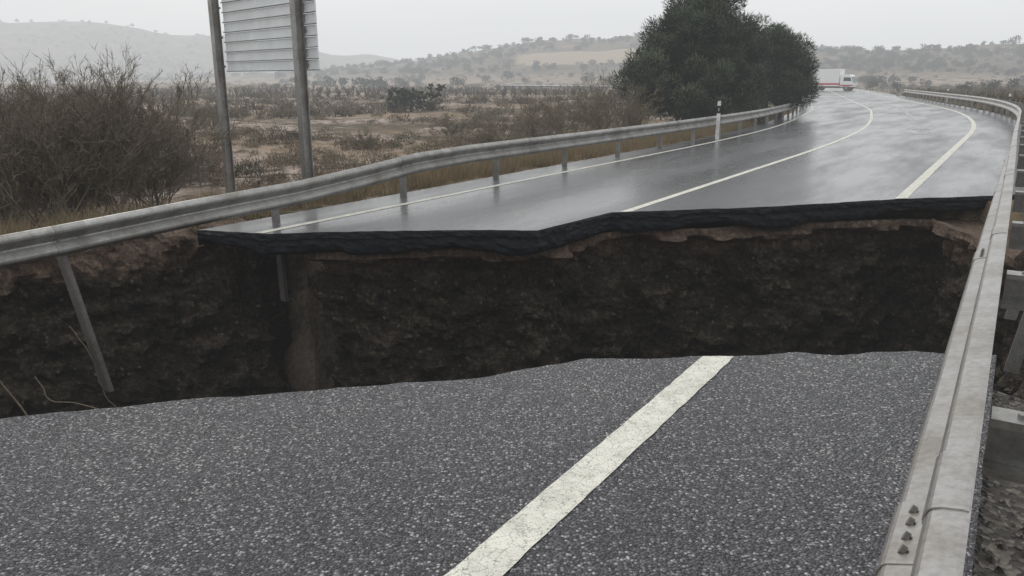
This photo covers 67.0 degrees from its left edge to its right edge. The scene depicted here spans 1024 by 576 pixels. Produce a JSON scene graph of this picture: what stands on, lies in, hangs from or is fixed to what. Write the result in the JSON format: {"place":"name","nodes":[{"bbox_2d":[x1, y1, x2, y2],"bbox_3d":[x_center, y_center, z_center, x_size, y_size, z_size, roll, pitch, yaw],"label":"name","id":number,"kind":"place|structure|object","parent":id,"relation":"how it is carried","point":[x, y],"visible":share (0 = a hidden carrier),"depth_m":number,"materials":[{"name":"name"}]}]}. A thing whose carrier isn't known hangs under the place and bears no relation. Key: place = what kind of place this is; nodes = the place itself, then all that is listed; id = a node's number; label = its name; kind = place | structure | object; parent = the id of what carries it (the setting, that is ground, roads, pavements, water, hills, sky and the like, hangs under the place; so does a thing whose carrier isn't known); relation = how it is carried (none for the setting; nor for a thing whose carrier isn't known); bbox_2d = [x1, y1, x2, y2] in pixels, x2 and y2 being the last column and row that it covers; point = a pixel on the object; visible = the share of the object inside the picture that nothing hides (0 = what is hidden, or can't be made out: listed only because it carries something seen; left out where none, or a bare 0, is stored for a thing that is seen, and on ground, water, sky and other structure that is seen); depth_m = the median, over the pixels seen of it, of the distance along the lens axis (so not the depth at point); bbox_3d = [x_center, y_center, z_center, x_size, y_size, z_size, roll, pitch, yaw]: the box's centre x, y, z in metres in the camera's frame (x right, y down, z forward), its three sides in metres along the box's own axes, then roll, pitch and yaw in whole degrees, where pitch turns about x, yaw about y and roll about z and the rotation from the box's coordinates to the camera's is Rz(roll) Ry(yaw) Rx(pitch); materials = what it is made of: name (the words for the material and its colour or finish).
{"place":"outdoors","nodes":[
{"label":"outdoors","id":0,"kind":"place"},
{"bbox_2d":[0,351,996,575],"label":"road","id":1,"kind":"structure","parent":0,"point":[791,464],"depth_m":3.48,"materials":[{"name":"grey asphalt"}]},
{"bbox_2d":[444,356,733,575],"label":"edge line marking","id":2,"kind":"object","parent":1,"relation":"on","point":[505,547],"visible":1,"depth_m":3.39,"materials":[{"name":"paint"}]},
{"bbox_2d":[0,21,1023,391],"bbox_3d":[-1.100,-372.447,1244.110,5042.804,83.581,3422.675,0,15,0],"label":"ground","id":3,"kind":"structure","parent":0,"point":[310,357],"depth_m":311.78,"materials":[{"name":"soil"}]},
{"bbox_2d":[0,66,102,213],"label":"shrub","id":4,"kind":"object","parent":3,"relation":"on","point":[24,104],"visible":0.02,"depth_m":15.02,"materials":[{"name":"brown plant"}]},
{"bbox_2d":[0,87,134,231],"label":"shrub","id":5,"kind":"object","parent":3,"relation":"on","point":[9,207],"visible":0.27,"depth_m":12.48,"materials":[{"name":"brown plant"}]},
{"bbox_2d":[0,60,166,230],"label":"shrub","id":6,"kind":"object","parent":3,"relation":"on","point":[11,177],"visible":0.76,"depth_m":11.92,"materials":[{"name":"brown plant"}]},
{"bbox_2d":[0,40,174,210],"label":"shrub","id":7,"kind":"object","parent":3,"relation":"on","point":[56,79],"visible":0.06,"depth_m":15.18,"materials":[{"name":"brown plant"}]},
{"bbox_2d":[0,50,193,223],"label":"shrub","id":8,"kind":"object","parent":3,"relation":"on","point":[44,196],"visible":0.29,"depth_m":12.47,"materials":[{"name":"brown plant"}]},
{"bbox_2d":[0,42,223,216],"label":"shrub","id":9,"kind":"object","parent":3,"relation":"on","point":[114,97],"visible":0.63,"depth_m":12.62,"materials":[{"name":"brown plant"}]},
{"bbox_2d":[65,89,186,183],"bbox_3d":[-9.541,-3.532,19.039,3.032,2.815,3.118,5,16,17],"label":"shrub","id":10,"kind":"object","parent":3,"relation":"on","point":[167,117],"visible":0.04,"depth_m":19.02,"materials":[{"name":"brown plant"}]},
{"bbox_2d":[0,18,272,82],"bbox_3d":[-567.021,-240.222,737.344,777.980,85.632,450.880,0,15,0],"label":"distant trees","id":11,"kind":"object","parent":3,"relation":"on","point":[158,78],"visible":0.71,"depth_m":730.40,"materials":[{"name":"grey plant"}]},
{"bbox_2d":[69,87,237,208],"bbox_3d":[-6.488,-2.582,14.290,2.992,2.302,2.879,-6,16,-22],"label":"shrub","id":12,"kind":"object","parent":3,"relation":"on","point":[172,164],"visible":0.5,"depth_m":14.43,"materials":[{"name":"brown plant"}]},
{"bbox_2d":[163,136,222,180],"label":"shrub","id":13,"kind":"object","parent":3,"relation":"on","point":[211,169],"visible":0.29,"depth_m":19.86,"materials":[{"name":"plant"}]},
{"bbox_2d":[172,98,247,131],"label":"shrub","id":14,"kind":"object","parent":3,"relation":"on","point":[201,119],"visible":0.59,"depth_m":35.03,"materials":[{"name":"brown plant"}]},
{"bbox_2d":[207,0,319,192],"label":"road sign","id":15,"kind":"object","parent":3,"relation":"on","point":[299,44],"visible":0.94,"depth_m":14.11,"materials":[{"name":"metal"}]},
{"bbox_2d":[1,82,615,98],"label":"vineyard","id":16,"kind":"object","parent":3,"relation":"on","point":[319,90],"visible":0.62,"depth_m":133.87,"materials":[{"name":"green plant"}]},
{"bbox_2d":[0,109,670,219],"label":"scrub","id":17,"kind":"object","parent":3,"relation":"on","point":[288,137],"visible":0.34,"depth_m":27.56,"materials":[{"name":"brown plant"}]},
{"bbox_2d":[339,127,380,149],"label":"shrub","id":18,"kind":"object","parent":3,"relation":"on","point":[364,139],"visible":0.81,"depth_m":29.39,"materials":[{"name":"plant"}]},
{"bbox_2d":[0,105,795,234],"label":"dry grass","id":19,"kind":"structure","parent":3,"relation":"on","point":[438,177],"depth_m":15.43,"materials":[{"name":"brown plant"}]},
{"bbox_2d":[0,93,804,391],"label":"guard rail","id":20,"kind":"object","parent":3,"relation":"on","point":[60,242],"visible":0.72,"depth_m":10.19,"materials":[{"name":"metal"}]},
{"bbox_2d":[422,111,481,137],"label":"shrub","id":21,"kind":"object","parent":3,"relation":"on","point":[447,125],"visible":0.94,"depth_m":35.25,"materials":[{"name":"plant"}]},
{"bbox_2d":[457,120,509,145],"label":"shrub","id":22,"kind":"object","parent":3,"relation":"on","point":[488,137],"visible":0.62,"depth_m":26.57,"materials":[{"name":"plant"}]},
{"bbox_2d":[459,98,535,141],"bbox_3d":[-0.731,-7.068,33.289,3.385,2.256,3.040,-6,16,-21],"label":"shrub","id":23,"kind":"object","parent":3,"relation":"on","point":[489,119],"visible":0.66,"depth_m":33.02,"materials":[{"name":"brown plant"}]},
{"bbox_2d":[0,214,1023,418],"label":"washed out embankment","id":24,"kind":"structure","parent":3,"relation":"on","point":[180,314],"depth_m":10.64,"materials":[{"name":"brown soil"}]},
{"bbox_2d":[0,381,27,414],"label":"exposed root","id":25,"kind":"object","parent":24,"relation":"attached to","point":[13,397],"visible":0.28,"depth_m":8.32,"materials":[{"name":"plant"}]},
{"bbox_2d":[34,376,97,408],"bbox_3d":[-4.778,1.325,8.581,1.138,0.636,0.072,3,15,10],"label":"exposed root","id":26,"kind":"object","parent":24,"relation":"attached to","point":[60,401],"visible":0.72,"depth_m":8.59,"materials":[{"name":"brown plant"}]},
{"bbox_2d":[69,326,116,407],"bbox_3d":[-4.684,1.175,9.041,0.706,1.587,0.078,-3,15,-10],"label":"exposed root","id":27,"kind":"object","parent":24,"relation":"attached to","point":[93,363],"visible":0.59,"depth_m":8.88,"materials":[{"name":"brown plant"}]},
{"bbox_2d":[0,43,1023,122],"bbox_3d":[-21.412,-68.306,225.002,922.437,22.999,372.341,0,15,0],"label":"scrub","id":28,"kind":"object","parent":3,"relation":"on","point":[284,111],"visible":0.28,"depth_m":82.58,"materials":[{"name":"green plant"}]},
{"bbox_2d":[487,85,571,139],"bbox_3d":[0.707,-6.395,29.371,3.421,2.594,3.069,0,15,0],"label":"shrub","id":29,"kind":"object","parent":3,"relation":"on","point":[532,131],"visible":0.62,"depth_m":29.26,"materials":[{"name":"brown plant"}]},
{"bbox_2d":[506,85,578,133],"bbox_3d":[1.441,-8.574,37.261,4.003,2.612,3.718,0,15,0],"label":"shrub","id":30,"kind":"object","parent":3,"relation":"on","point":[559,106],"visible":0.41,"depth_m":37.18,"materials":[{"name":"brown plant"}]},
{"bbox_2d":[515,86,638,135],"bbox_3d":[2.386,-6.156,27.381,4.799,2.312,2.742,0,15,0],"label":"shrub","id":31,"kind":"object","parent":3,"relation":"on","point":[555,124],"visible":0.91,"depth_m":27.20,"materials":[{"name":"brown plant"}]},
{"bbox_2d":[541,79,634,129],"bbox_3d":[3.623,-9.081,39.111,5.166,2.945,4.109,12,19,38],"label":"shrub","id":32,"kind":"object","parent":3,"relation":"on","point":[584,91],"visible":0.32,"depth_m":38.83,"materials":[{"name":"brown plant"}]},
{"bbox_2d":[570,68,666,131],"bbox_3d":[3.782,-6.634,27.966,3.403,2.746,2.992,6,16,22],"label":"shrub","id":33,"kind":"object","parent":3,"relation":"on","point":[599,102],"visible":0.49,"depth_m":28.06,"materials":[{"name":"plant"}]},
{"bbox_2d":[599,92,669,127],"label":"shrub","id":34,"kind":"object","parent":3,"relation":"on","point":[634,120],"visible":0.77,"depth_m":26.23,"materials":[{"name":"plant"}]},
{"bbox_2d":[273,31,1023,88],"bbox_3d":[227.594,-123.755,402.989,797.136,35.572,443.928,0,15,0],"label":"distant trees","id":35,"kind":"object","parent":3,"relation":"on","point":[852,50],"visible":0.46,"depth_m":367.37,"materials":[{"name":"green plant"}]},
{"bbox_2d":[608,0,775,124],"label":"pine tree","id":36,"kind":"object","parent":3,"relation":"on","point":[694,58],"visible":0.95,"depth_m":33.67,"materials":[{"name":"green plant"}]},
{"bbox_2d":[378,74,1020,112],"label":"distant trees","id":37,"kind":"object","parent":3,"relation":"on","point":[406,96],"visible":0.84,"depth_m":69.71,"materials":[{"name":"green plant"}]},
{"bbox_2d":[750,12,822,117],"bbox_3d":[13.330,-11.111,39.007,4.906,5.484,3.811,12,19,37],"label":"pine tree","id":38,"kind":"object","parent":3,"relation":"on","point":[792,60],"visible":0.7,"depth_m":38.09,"materials":[{"name":"green plant"}]},
{"bbox_2d":[875,89,1023,575],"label":"guard rail","id":39,"kind":"object","parent":3,"relation":"on","point":[928,531],"visible":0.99,"depth_m":2.41,"materials":[{"name":"metal"}]},
{"bbox_2d":[894,82,1023,119],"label":"scrub","id":40,"kind":"object","parent":3,"relation":"on","point":[1003,93],"visible":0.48,"depth_m":86.36,"materials":[{"name":"green plant"}]},
{"bbox_2d":[927,98,1015,117],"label":"dry grass","id":41,"kind":"structure","parent":3,"relation":"on","point":[968,104],"depth_m":52.65,"materials":[{"name":"brown plant"}]},
{"bbox_2d":[972,390,1023,575],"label":"gravel","id":42,"kind":"structure","parent":3,"relation":"on","point":[1009,557],"depth_m":3.16,"materials":[{"name":"grey gravel"}]},
{"bbox_2d":[977,386,1023,575],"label":"loose stones","id":43,"kind":"object","parent":42,"relation":"on","point":[991,558],"visible":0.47,"depth_m":3.09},
{"bbox_2d":[0,0,1023,60],"label":"sky","id":44,"kind":"structure","parent":0,"point":[396,29],"materials":[{"name":"white"}]},
{"bbox_2d":[197,85,1023,255],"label":"road","id":45,"kind":"structure","parent":0,"point":[880,163],"depth_m":12.71,"materials":[{"name":"grey asphalt"}]},
{"bbox_2d":[255,98,812,232],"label":"edge line marking","id":46,"kind":"object","parent":45,"relation":"on","point":[295,225],"visible":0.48,"depth_m":13.20,"materials":[{"name":"paint"}]},
{"bbox_2d":[552,85,872,211],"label":"line marking","id":47,"kind":"object","parent":45,"relation":"on","point":[707,184],"visible":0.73,"depth_m":14.94,"materials":[{"name":"paint"}]},
{"bbox_2d":[715,101,720,138],"bbox_3d":[6.549,-5.318,24.506,0.124,1.180,0.100,10,18,32],"label":"delineator post","id":48,"kind":"object","parent":45,"relation":"on","point":[718,120],"visible":1,"depth_m":24.48,"materials":[{"name":"white plastic"}]},
{"bbox_2d":[596,85,975,198],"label":"edge line marking","id":49,"kind":"object","parent":45,"relation":"on","point":[915,184],"visible":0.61,"depth_m":16.22,"materials":[{"name":"paint"}]},
{"bbox_2d":[813,69,856,90],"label":"delivery truck","id":50,"kind":"object","parent":45,"relation":"on","point":[833,78],"visible":0.74,"depth_m":120.90,"materials":[{"name":"paint"}]},
{"bbox_2d":[888,105,913,122],"bbox_3d":[21.740,-9.852,43.186,0.686,0.003,26.146,6,16,22],"label":"worn lane marking","id":51,"kind":"object","parent":45,"relation":"on","point":[910,117],"visible":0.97,"depth_m":39.64,"materials":[{"name":"paint"}]}
]}

